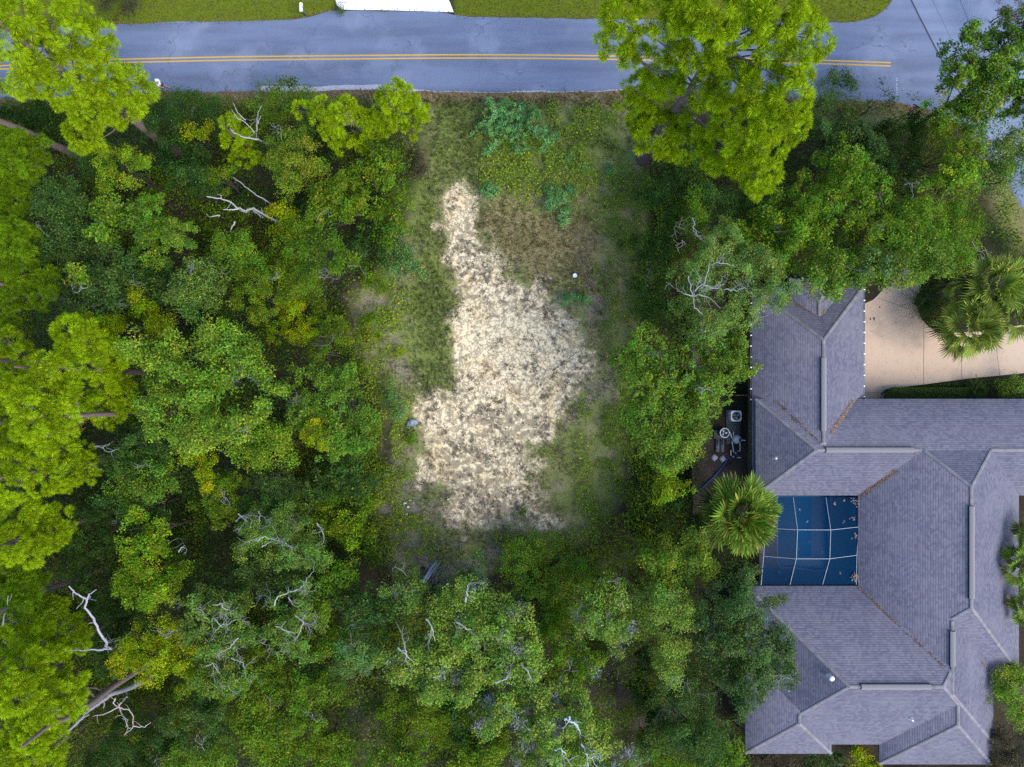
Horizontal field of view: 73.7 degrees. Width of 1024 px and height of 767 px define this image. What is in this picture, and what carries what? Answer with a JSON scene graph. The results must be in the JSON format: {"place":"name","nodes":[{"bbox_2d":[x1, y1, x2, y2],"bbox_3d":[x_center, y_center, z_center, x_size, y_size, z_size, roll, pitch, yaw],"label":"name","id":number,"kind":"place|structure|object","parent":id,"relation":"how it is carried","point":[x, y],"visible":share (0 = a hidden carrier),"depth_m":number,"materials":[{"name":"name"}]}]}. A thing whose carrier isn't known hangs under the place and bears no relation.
{"place":"outdoors","nodes":[
{"label":"outdoors","id":0,"kind":"place"},
{"bbox_2d":[0,0,1023,766],"bbox_3d":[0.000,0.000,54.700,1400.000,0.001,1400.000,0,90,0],"label":"ground","id":1,"kind":"structure","parent":0,"point":[506,324],"depth_m":54.70,"materials":[{"name":"green plant"}]},
{"bbox_2d":[0,91,74,145],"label":"broadleaf tree","id":2,"kind":"object","parent":1,"relation":"on","point":[38,113],"visible":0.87,"depth_m":49.98,"materials":[{"name":"green plant"}]},
{"bbox_2d":[0,214,90,332],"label":"pine tree","id":3,"kind":"object","parent":1,"relation":"on","point":[13,276],"visible":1,"depth_m":46.02,"materials":[{"name":"green plant"}]},
{"bbox_2d":[0,700,90,766],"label":"pine tree","id":4,"kind":"object","parent":1,"relation":"on","point":[18,737],"visible":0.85,"depth_m":46.58,"materials":[{"name":"green plant"}]},
{"bbox_2d":[0,323,91,398],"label":"pine tree","id":5,"kind":"object","parent":1,"relation":"on","point":[10,360],"visible":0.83,"depth_m":45.37,"materials":[{"name":"green plant"}]},
{"bbox_2d":[0,118,96,240],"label":"pine tree","id":6,"kind":"object","parent":1,"relation":"on","point":[15,159],"visible":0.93,"depth_m":46.41,"materials":[{"name":"green plant"}]},
{"bbox_2d":[0,555,109,621],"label":"pine tree","id":7,"kind":"object","parent":1,"relation":"on","point":[19,600],"visible":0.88,"depth_m":45.20,"materials":[{"name":"green plant"}]},
{"bbox_2d":[0,490,112,570],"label":"pine tree","id":8,"kind":"object","parent":1,"relation":"on","point":[26,535],"visible":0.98,"depth_m":44.59,"materials":[{"name":"green plant"}]},
{"bbox_2d":[0,593,124,671],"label":"pine tree","id":9,"kind":"object","parent":1,"relation":"on","point":[47,631],"visible":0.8,"depth_m":46.24,"materials":[{"name":"green plant"}]},
{"bbox_2d":[0,435,134,507],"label":"pine tree","id":10,"kind":"object","parent":1,"relation":"on","point":[65,462],"visible":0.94,"depth_m":43.95,"materials":[{"name":"green plant"}]},
{"bbox_2d":[24,169,118,246],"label":"broadleaf tree","id":11,"kind":"object","parent":1,"relation":"on","point":[42,205],"visible":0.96,"depth_m":46.38,"materials":[{"name":"green plant"}]},
{"bbox_2d":[14,312,155,431],"bbox_3d":[-27.485,-0.558,46.541,3.436,16.328,7.980,0,90,0],"label":"pine tree","id":12,"kind":"object","parent":1,"relation":"on","point":[99,359],"visible":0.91,"depth_m":45.45,"materials":[{"name":"green plant"}]},
{"bbox_2d":[37,223,134,273],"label":"broadleaf tree","id":13,"kind":"object","parent":1,"relation":"on","point":[63,254],"visible":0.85,"depth_m":46.95,"materials":[{"name":"green plant"}]},
{"bbox_2d":[0,642,178,747],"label":"pine tree","id":14,"kind":"object","parent":1,"relation":"on","point":[50,686],"visible":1,"depth_m":41.10,"materials":[{"name":"green plant"}]},
{"bbox_2d":[48,540,130,628],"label":"broadleaf tree","id":15,"kind":"object","parent":1,"relation":"on","point":[112,607],"visible":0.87,"depth_m":48.51,"materials":[{"name":"green plant"}]},
{"bbox_2d":[3,348,176,457],"bbox_3d":[-27.139,1.139,45.764,2.936,17.886,6.420,0,90,0],"label":"pine tree","id":16,"kind":"object","parent":1,"relation":"on","point":[40,401],"visible":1,"depth_m":39.16,"materials":[{"name":"green plant"}]},
{"bbox_2d":[0,0,183,157],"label":"pine tree","id":17,"kind":"object","parent":1,"relation":"on","point":[44,34],"visible":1,"depth_m":40.64,"materials":[{"name":"green plant"}]},
{"bbox_2d":[57,492,135,564],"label":"broadleaf tree","id":18,"kind":"object","parent":1,"relation":"on","point":[94,516],"visible":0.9,"depth_m":47.77,"materials":[{"name":"green plant"}]},
{"bbox_2d":[55,244,148,322],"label":"broadleaf tree","id":19,"kind":"object","parent":1,"relation":"on","point":[109,298],"visible":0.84,"depth_m":46.33,"materials":[{"name":"green plant"}]},
{"bbox_2d":[81,191,153,251],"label":"broadleaf tree","id":20,"kind":"object","parent":1,"relation":"on","point":[104,215],"visible":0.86,"depth_m":46.66,"materials":[{"name":"green plant"}]},
{"bbox_2d":[78,697,179,766],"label":"broadleaf tree","id":21,"kind":"object","parent":1,"relation":"on","point":[101,754],"visible":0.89,"depth_m":49.37,"materials":[{"name":"green plant"}]},
{"bbox_2d":[88,143,176,199],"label":"broadleaf tree","id":22,"kind":"object","parent":1,"relation":"on","point":[140,162],"visible":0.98,"depth_m":46.60,"materials":[{"name":"green plant"}]},
{"bbox_2d":[96,413,175,482],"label":"broadleaf tree","id":23,"kind":"object","parent":1,"relation":"on","point":[129,441],"visible":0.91,"depth_m":46.45,"materials":[{"name":"green plant"}]},
{"bbox_2d":[100,448,191,509],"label":"broadleaf tree","id":24,"kind":"object","parent":1,"relation":"on","point":[140,483],"visible":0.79,"depth_m":47.11,"materials":[{"name":"green plant"}]},
{"bbox_2d":[102,607,212,689],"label":"broadleaf tree","id":25,"kind":"object","parent":1,"relation":"on","point":[132,658],"visible":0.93,"depth_m":45.34,"materials":[{"name":"green plant"}]},
{"bbox_2d":[113,504,202,563],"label":"broadleaf tree","id":26,"kind":"object","parent":1,"relation":"on","point":[145,538],"visible":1,"depth_m":46.20,"materials":[{"name":"green plant"}]},
{"bbox_2d":[111,543,207,626],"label":"broadleaf tree","id":27,"kind":"object","parent":1,"relation":"on","point":[161,587],"visible":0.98,"depth_m":45.99,"materials":[{"name":"green plant"}]},
{"bbox_2d":[130,187,208,272],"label":"broadleaf tree","id":28,"kind":"object","parent":1,"relation":"on","point":[147,233],"visible":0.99,"depth_m":46.57,"materials":[{"name":"green plant"}]},
{"bbox_2d":[151,678,237,757],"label":"broadleaf tree","id":29,"kind":"object","parent":1,"relation":"on","point":[208,708],"visible":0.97,"depth_m":47.78,"materials":[{"name":"green plant"}]},
{"bbox_2d":[109,312,292,464],"bbox_3d":[-20.006,-0.063,48.520,10.159,12.374,10.426,-21,90,0],"label":"broadleaf tree","id":30,"kind":"object","parent":1,"relation":"on","point":[160,361],"visible":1,"depth_m":44.69,"materials":[{"name":"green plant"}]},
{"bbox_2d":[161,253,244,329],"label":"broadleaf tree","id":31,"kind":"object","parent":1,"relation":"on","point":[204,293],"visible":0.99,"depth_m":46.41,"materials":[{"name":"green plant"}]},
{"bbox_2d":[152,582,272,681],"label":"broadleaf tree","id":32,"kind":"object","parent":1,"relation":"on","point":[242,627],"visible":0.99,"depth_m":45.01,"materials":[{"name":"green plant"}]},
{"bbox_2d":[200,469,259,531],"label":"broadleaf tree","id":33,"kind":"object","parent":1,"relation":"on","point":[212,504],"visible":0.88,"depth_m":47.13,"materials":[{"name":"green plant"}]},
{"bbox_2d":[209,226,279,297],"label":"broadleaf tree","id":34,"kind":"object","parent":1,"relation":"on","point":[240,260],"visible":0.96,"depth_m":46.81,"materials":[{"name":"green plant"}]},
{"bbox_2d":[215,645,286,712],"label":"broadleaf tree","id":35,"kind":"object","parent":1,"relation":"on","point":[257,675],"visible":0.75,"depth_m":47.45,"materials":[{"name":"green plant"}]},
{"bbox_2d":[168,493,334,572],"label":"broadleaf tree","id":36,"kind":"object","parent":1,"relation":"on","point":[277,519],"visible":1,"depth_m":45.54,"materials":[{"name":"green plant"}]},
{"bbox_2d":[229,258,296,326],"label":"broadleaf tree","id":37,"kind":"object","parent":1,"relation":"on","point":[259,308],"visible":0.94,"depth_m":46.95,"materials":[{"name":"green plant"}]},
{"bbox_2d":[209,547,317,602],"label":"broadleaf tree","id":38,"kind":"object","parent":1,"relation":"on","point":[245,577],"visible":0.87,"depth_m":47.40,"materials":[{"name":"green plant"}]},
{"bbox_2d":[228,688,299,766],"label":"broadleaf tree","id":39,"kind":"object","parent":1,"relation":"on","point":[265,743],"visible":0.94,"depth_m":48.26,"materials":[{"name":"green plant"}]},
{"bbox_2d":[224,416,305,473],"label":"broadleaf tree","id":40,"kind":"object","parent":1,"relation":"on","point":[256,451],"visible":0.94,"depth_m":45.70,"materials":[{"name":"green plant"}]},
{"bbox_2d":[227,457,320,519],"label":"broadleaf tree","id":41,"kind":"object","parent":1,"relation":"on","point":[275,487],"visible":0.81,"depth_m":47.02,"materials":[{"name":"green plant"}]},
{"bbox_2d":[255,558,328,668],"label":"broadleaf tree","id":42,"kind":"object","parent":1,"relation":"on","point":[294,627],"visible":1,"depth_m":45.18,"materials":[{"name":"green plant"}]},
{"bbox_2d":[261,121,332,208],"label":"broadleaf tree","id":43,"kind":"object","parent":1,"relation":"on","point":[273,161],"visible":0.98,"depth_m":46.72,"materials":[{"name":"green plant"}]},
{"bbox_2d":[266,233,340,308],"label":"broadleaf tree","id":44,"kind":"object","parent":1,"relation":"on","point":[295,286],"visible":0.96,"depth_m":46.90,"materials":[{"name":"green plant"}]},
{"bbox_2d":[273,665,341,743],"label":"broadleaf tree","id":45,"kind":"object","parent":1,"relation":"on","point":[299,697],"visible":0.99,"depth_m":47.53,"materials":[{"name":"green plant"}]},
{"bbox_2d":[279,716,360,766],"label":"broadleaf tree","id":46,"kind":"object","parent":1,"relation":"on","point":[328,737],"visible":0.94,"depth_m":50.39,"materials":[{"name":"green plant"}]},
{"bbox_2d":[285,217,366,279],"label":"broadleaf tree","id":47,"kind":"object","parent":1,"relation":"on","point":[337,261],"visible":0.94,"depth_m":46.79,"materials":[{"name":"green plant"}]},
{"bbox_2d":[278,352,383,464],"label":"broadleaf tree","id":48,"kind":"object","parent":1,"relation":"on","point":[319,378],"visible":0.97,"depth_m":45.33,"materials":[{"name":"green plant"}]},
{"bbox_2d":[307,552,360,663],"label":"broadleaf tree","id":49,"kind":"object","parent":1,"relation":"on","point":[335,568],"visible":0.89,"depth_m":47.96,"materials":[{"name":"green plant"}]},
{"bbox_2d":[304,166,368,232],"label":"broadleaf tree","id":50,"kind":"object","parent":1,"relation":"on","point":[347,206],"visible":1,"depth_m":46.87,"materials":[{"name":"green plant"}]},
{"bbox_2d":[290,93,388,157],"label":"pine tree","id":51,"kind":"object","parent":1,"relation":"on","point":[336,116],"visible":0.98,"depth_m":45.84,"materials":[{"name":"green plant"}]},
{"bbox_2d":[297,451,381,505],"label":"broadleaf tree","id":52,"kind":"object","parent":1,"relation":"on","point":[341,470],"visible":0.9,"depth_m":48.42,"materials":[{"name":"green plant"}]},
{"bbox_2d":[309,473,386,567],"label":"broadleaf tree","id":53,"kind":"object","parent":1,"relation":"on","point":[366,507],"visible":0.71,"depth_m":50.10,"materials":[{"name":"green plant"}]},
{"bbox_2d":[328,579,414,651],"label":"broadleaf tree","id":54,"kind":"object","parent":1,"relation":"on","point":[379,619],"visible":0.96,"depth_m":46.69,"materials":[{"name":"green plant"}]},
{"bbox_2d":[339,137,406,231],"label":"broadleaf tree","id":55,"kind":"object","parent":1,"relation":"on","point":[373,157],"visible":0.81,"depth_m":48.50,"materials":[{"name":"green plant"}]},
{"bbox_2d":[367,177,417,256],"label":"broadleaf tree","id":56,"kind":"object","parent":1,"relation":"on","point":[387,228],"visible":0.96,"depth_m":49.40,"materials":[{"name":"green plant"}]},
{"bbox_2d":[372,74,430,148],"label":"pine tree","id":57,"kind":"object","parent":1,"relation":"on","point":[409,103],"visible":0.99,"depth_m":47.16,"materials":[{"name":"green plant"}]},
{"bbox_2d":[375,562,431,637],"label":"broadleaf tree","id":58,"kind":"object","parent":1,"relation":"on","point":[414,590],"visible":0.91,"depth_m":46.19,"materials":[{"name":"green plant"}]},
{"bbox_2d":[373,677,469,761],"bbox_3d":[-6.759,24.938,52.068,7.176,5.304,6.237,-15,90,0],"label":"shrub","id":59,"kind":"object","parent":1,"relation":"on","point":[403,705],"visible":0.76,"depth_m":50.47,"materials":[{"name":"green plant"}]},
{"bbox_2d":[372,570,553,711],"bbox_3d":[-3.715,17.078,48.421,11.503,12.588,8.703,-18,90,0],"label":"broadleaf tree","id":60,"kind":"object","parent":1,"relation":"on","point":[477,622],"visible":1,"depth_m":44.42,"materials":[{"name":"green plant"}]},
{"bbox_2d":[351,89,654,580],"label":"grass","id":61,"kind":"structure","parent":1,"relation":"on","point":[498,236],"depth_m":54.58,"materials":[{"name":"plant"}]},
{"bbox_2d":[0,73,1023,766],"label":"undergrowth","id":62,"kind":"object","parent":1,"relation":"on","point":[288,355],"visible":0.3,"depth_m":52.78,"materials":[{"name":"green plant"}]},
{"bbox_2d":[405,181,618,552],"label":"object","id":63,"kind":"object","parent":1,"relation":"on","point":[499,401],"visible":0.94,"depth_m":54.66,"materials":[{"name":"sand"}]},
{"bbox_2d":[342,95,686,618],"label":"ground vines","id":64,"kind":"object","parent":1,"relation":"on","point":[591,173],"visible":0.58,"depth_m":54.16,"materials":[{"name":"green plant"}]},
{"bbox_2d":[470,96,559,156],"bbox_3d":[0.231,-20.133,53.681,7.077,2.065,4.844,0,90,0],"label":"feathery weed","id":65,"kind":"object","parent":1,"relation":"on","point":[509,128],"visible":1,"depth_m":53.22,"materials":[{"name":"green plant"}]},
{"bbox_2d":[470,665,622,766],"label":"broadleaf tree","id":66,"kind":"object","parent":1,"relation":"on","point":[545,719],"visible":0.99,"depth_m":44.42,"materials":[{"name":"green plant"}]},
{"bbox_2d":[496,528,602,632],"bbox_3d":[2.671,14.281,52.484,6.963,4.460,7.948,-40,90,0],"label":"shrub","id":67,"kind":"object","parent":1,"relation":"on","point":[529,560],"visible":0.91,"depth_m":51.18,"materials":[{"name":"green plant"}]},
{"bbox_2d":[543,620,609,685],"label":"broadleaf tree","id":68,"kind":"object","parent":1,"relation":"on","point":[583,669],"visible":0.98,"depth_m":46.61,"materials":[{"name":"green plant"}]},
{"bbox_2d":[567,590,643,660],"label":"broadleaf tree","id":69,"kind":"object","parent":1,"relation":"on","point":[616,625],"visible":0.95,"depth_m":46.05,"materials":[{"name":"green plant"}]},
{"bbox_2d":[573,564,640,627],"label":"broadleaf tree","id":70,"kind":"object","parent":1,"relation":"on","point":[601,597],"visible":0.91,"depth_m":46.69,"materials":[{"name":"green plant"}]},
{"bbox_2d":[616,199,679,332],"bbox_3d":[10.290,-8.808,52.485,4.831,4.449,10.070,0,90,0],"label":"shrub","id":71,"kind":"object","parent":1,"relation":"on","point":[668,216],"visible":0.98,"depth_m":51.16,"materials":[{"name":"green plant"}]},
{"bbox_2d":[630,139,702,209],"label":"broadleaf tree","id":72,"kind":"object","parent":1,"relation":"on","point":[677,177],"visible":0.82,"depth_m":50.19,"materials":[{"name":"green plant"}]},
{"bbox_2d":[632,579,704,696],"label":"broadleaf tree","id":73,"kind":"object","parent":1,"relation":"on","point":[657,601],"visible":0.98,"depth_m":45.15,"materials":[{"name":"green plant"}]},
{"bbox_2d":[614,379,724,474],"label":"broadleaf tree","id":74,"kind":"object","parent":1,"relation":"on","point":[672,438],"visible":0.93,"depth_m":45.19,"materials":[{"name":"green plant"}]},
{"bbox_2d":[625,490,730,551],"bbox_3d":[12.693,10.294,52.244,8.417,4.938,4.745,0,90,0],"label":"shrub","id":75,"kind":"object","parent":1,"relation":"on","point":[678,504],"visible":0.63,"depth_m":50.99,"materials":[{"name":"green plant"}]},
{"bbox_2d":[636,525,720,598],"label":"broadleaf tree","id":76,"kind":"object","parent":1,"relation":"on","point":[659,563],"visible":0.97,"depth_m":46.54,"materials":[{"name":"green plant"}]},
{"bbox_2d":[633,694,733,766],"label":"broadleaf tree","id":77,"kind":"object","parent":1,"relation":"on","point":[702,746],"visible":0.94,"depth_m":47.62,"materials":[{"name":"green plant"}]},
{"bbox_2d":[646,659,722,735],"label":"broadleaf tree","id":78,"kind":"object","parent":1,"relation":"on","point":[680,700],"visible":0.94,"depth_m":47.63,"materials":[{"name":"green plant"}]},
{"bbox_2d":[607,319,763,415],"bbox_3d":[11.412,-1.072,48.871,10.213,11.696,6.437,0,90,0],"label":"broadleaf tree","id":79,"kind":"object","parent":1,"relation":"on","point":[737,374],"visible":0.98,"depth_m":44.84,"materials":[{"name":"green plant"}]},
{"bbox_2d":[591,0,837,203],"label":"pine tree","id":80,"kind":"object","parent":1,"relation":"on","point":[719,67],"visible":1,"depth_m":36.48,"materials":[{"name":"green plant"}]},
{"bbox_2d":[684,176,766,254],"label":"broadleaf tree","id":81,"kind":"object","parent":1,"relation":"on","point":[710,192],"visible":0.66,"depth_m":47.23,"materials":[{"name":"green plant"}]},
{"bbox_2d":[665,214,803,347],"bbox_3d":[13.818,-6.867,48.523,8.249,12.364,8.699,-36,90,0],"label":"broadleaf tree","id":82,"kind":"object","parent":1,"relation":"on","point":[751,254],"visible":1,"depth_m":44.40,"materials":[{"name":"green plant"}]},
{"bbox_2d":[693,470,783,557],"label":"palm tree","id":83,"kind":"object","parent":1,"relation":"on","point":[756,532],"visible":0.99,"depth_m":48.66,"materials":[{"name":"green plant"}]},
{"bbox_2d":[682,562,803,724],"bbox_3d":[15.825,17.130,48.407,7.338,12.648,9.444,-29,90,0],"label":"broadleaf tree","id":84,"kind":"object","parent":1,"relation":"on","point":[759,666],"visible":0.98,"depth_m":44.77,"materials":[{"name":"green plant"}]},
{"bbox_2d":[736,201,833,279],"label":"broadleaf tree","id":85,"kind":"object","parent":1,"relation":"on","point":[793,238],"visible":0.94,"depth_m":45.66,"materials":[{"name":"green plant"}]},
{"bbox_2d":[754,497,857,584],"bbox_3d":[22.606,11.937,52.724,7.506,3.893,6.675,0,90,0],"label":"pool cage","id":86,"kind":"object","parent":1,"relation":"on","point":[820,546],"visible":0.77,"depth_m":51.41,"materials":[{"name":"metal"}]},
{"bbox_2d":[768,131,896,235],"bbox_3d":[21.617,-12.468,49.124,7.526,11.170,6.597,-39,90,0],"label":"broadleaf tree","id":87,"kind":"object","parent":1,"relation":"on","point":[819,202],"visible":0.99,"depth_m":44.85,"materials":[{"name":"green plant"}]},
{"bbox_2d":[789,243,884,305],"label":"broadleaf tree","id":88,"kind":"object","parent":1,"relation":"on","point":[840,279],"visible":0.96,"depth_m":45.35,"materials":[{"name":"green plant"}]},
{"bbox_2d":[812,110,893,176],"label":"broadleaf tree","id":89,"kind":"object","parent":1,"relation":"on","point":[867,138],"visible":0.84,"depth_m":47.37,"materials":[{"name":"green plant"}]},
{"bbox_2d":[739,277,1023,764],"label":"house","id":90,"kind":"structure","parent":1,"relation":"on","point":[938,513],"depth_m":50.28,"materials":[{"name":"grey tile"}]},
{"bbox_2d":[835,180,953,260],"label":"broadleaf tree","id":91,"kind":"object","parent":1,"relation":"on","point":[925,206],"visible":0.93,"depth_m":44.80,"materials":[{"name":"green plant"}]},
{"bbox_2d":[872,107,930,202],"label":"broadleaf tree","id":92,"kind":"object","parent":1,"relation":"on","point":[911,146],"visible":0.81,"depth_m":48.48,"materials":[{"name":"green plant"}]},
{"bbox_2d":[864,207,956,293],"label":"broadleaf tree","id":93,"kind":"object","parent":1,"relation":"on","point":[915,277],"visible":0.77,"depth_m":45.17,"materials":[{"name":"green plant"}]},
{"bbox_2d":[888,96,989,194],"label":"broadleaf tree","id":94,"kind":"object","parent":1,"relation":"on","point":[964,173],"visible":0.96,"depth_m":45.98,"materials":[{"name":"green plant"}]},
{"bbox_2d":[897,191,991,281],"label":"broadleaf tree","id":95,"kind":"object","parent":1,"relation":"on","point":[954,212],"visible":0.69,"depth_m":46.89,"materials":[{"name":"green plant"}]},
{"bbox_2d":[926,294,1009,362],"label":"palm tree","id":96,"kind":"object","parent":1,"relation":"on","point":[991,335],"visible":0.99,"depth_m":49.95,"materials":[{"name":"green plant"}]},
{"bbox_2d":[913,2,1023,134],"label":"broadleaf tree","id":97,"kind":"object","parent":1,"relation":"on","point":[1000,63],"visible":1,"depth_m":44.05,"materials":[{"name":"green plant"}]},
{"bbox_2d":[937,125,1023,193],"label":"broadleaf tree","id":98,"kind":"object","parent":1,"relation":"on","point":[1005,164],"visible":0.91,"depth_m":46.62,"materials":[{"name":"green plant"}]},
{"bbox_2d":[947,250,1023,323],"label":"palm tree","id":99,"kind":"object","parent":1,"relation":"on","point":[1009,270],"visible":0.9,"depth_m":49.42,"materials":[{"name":"green plant"}]},
{"bbox_2d":[985,661,1023,733],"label":"shrub","id":100,"kind":"object","parent":1,"relation":"on","point":[1017,675],"visible":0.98,"depth_m":50.60,"materials":[{"name":"green plant"}]},
{"bbox_2d":[0,0,1023,209],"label":"road","id":101,"kind":"structure","parent":0,"point":[894,33],"depth_m":54.69,"materials":[{"name":"grey asphalt"}]},
{"bbox_2d":[0,54,890,69],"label":"line marking","id":102,"kind":"object","parent":101,"relation":"on","point":[424,58],"visible":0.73,"depth_m":54.68,"materials":[{"name":"yellow paint"}]},
{"bbox_2d":[865,271,1023,398],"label":"tan driveway","id":103,"kind":"structure","parent":0,"point":[898,328],"depth_m":54.68,"materials":[{"name":"concrete"}]},
{"bbox_2d":[912,0,1023,206],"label":"side road","id":104,"kind":"structure","parent":0,"point":[953,15],"depth_m":54.68,"materials":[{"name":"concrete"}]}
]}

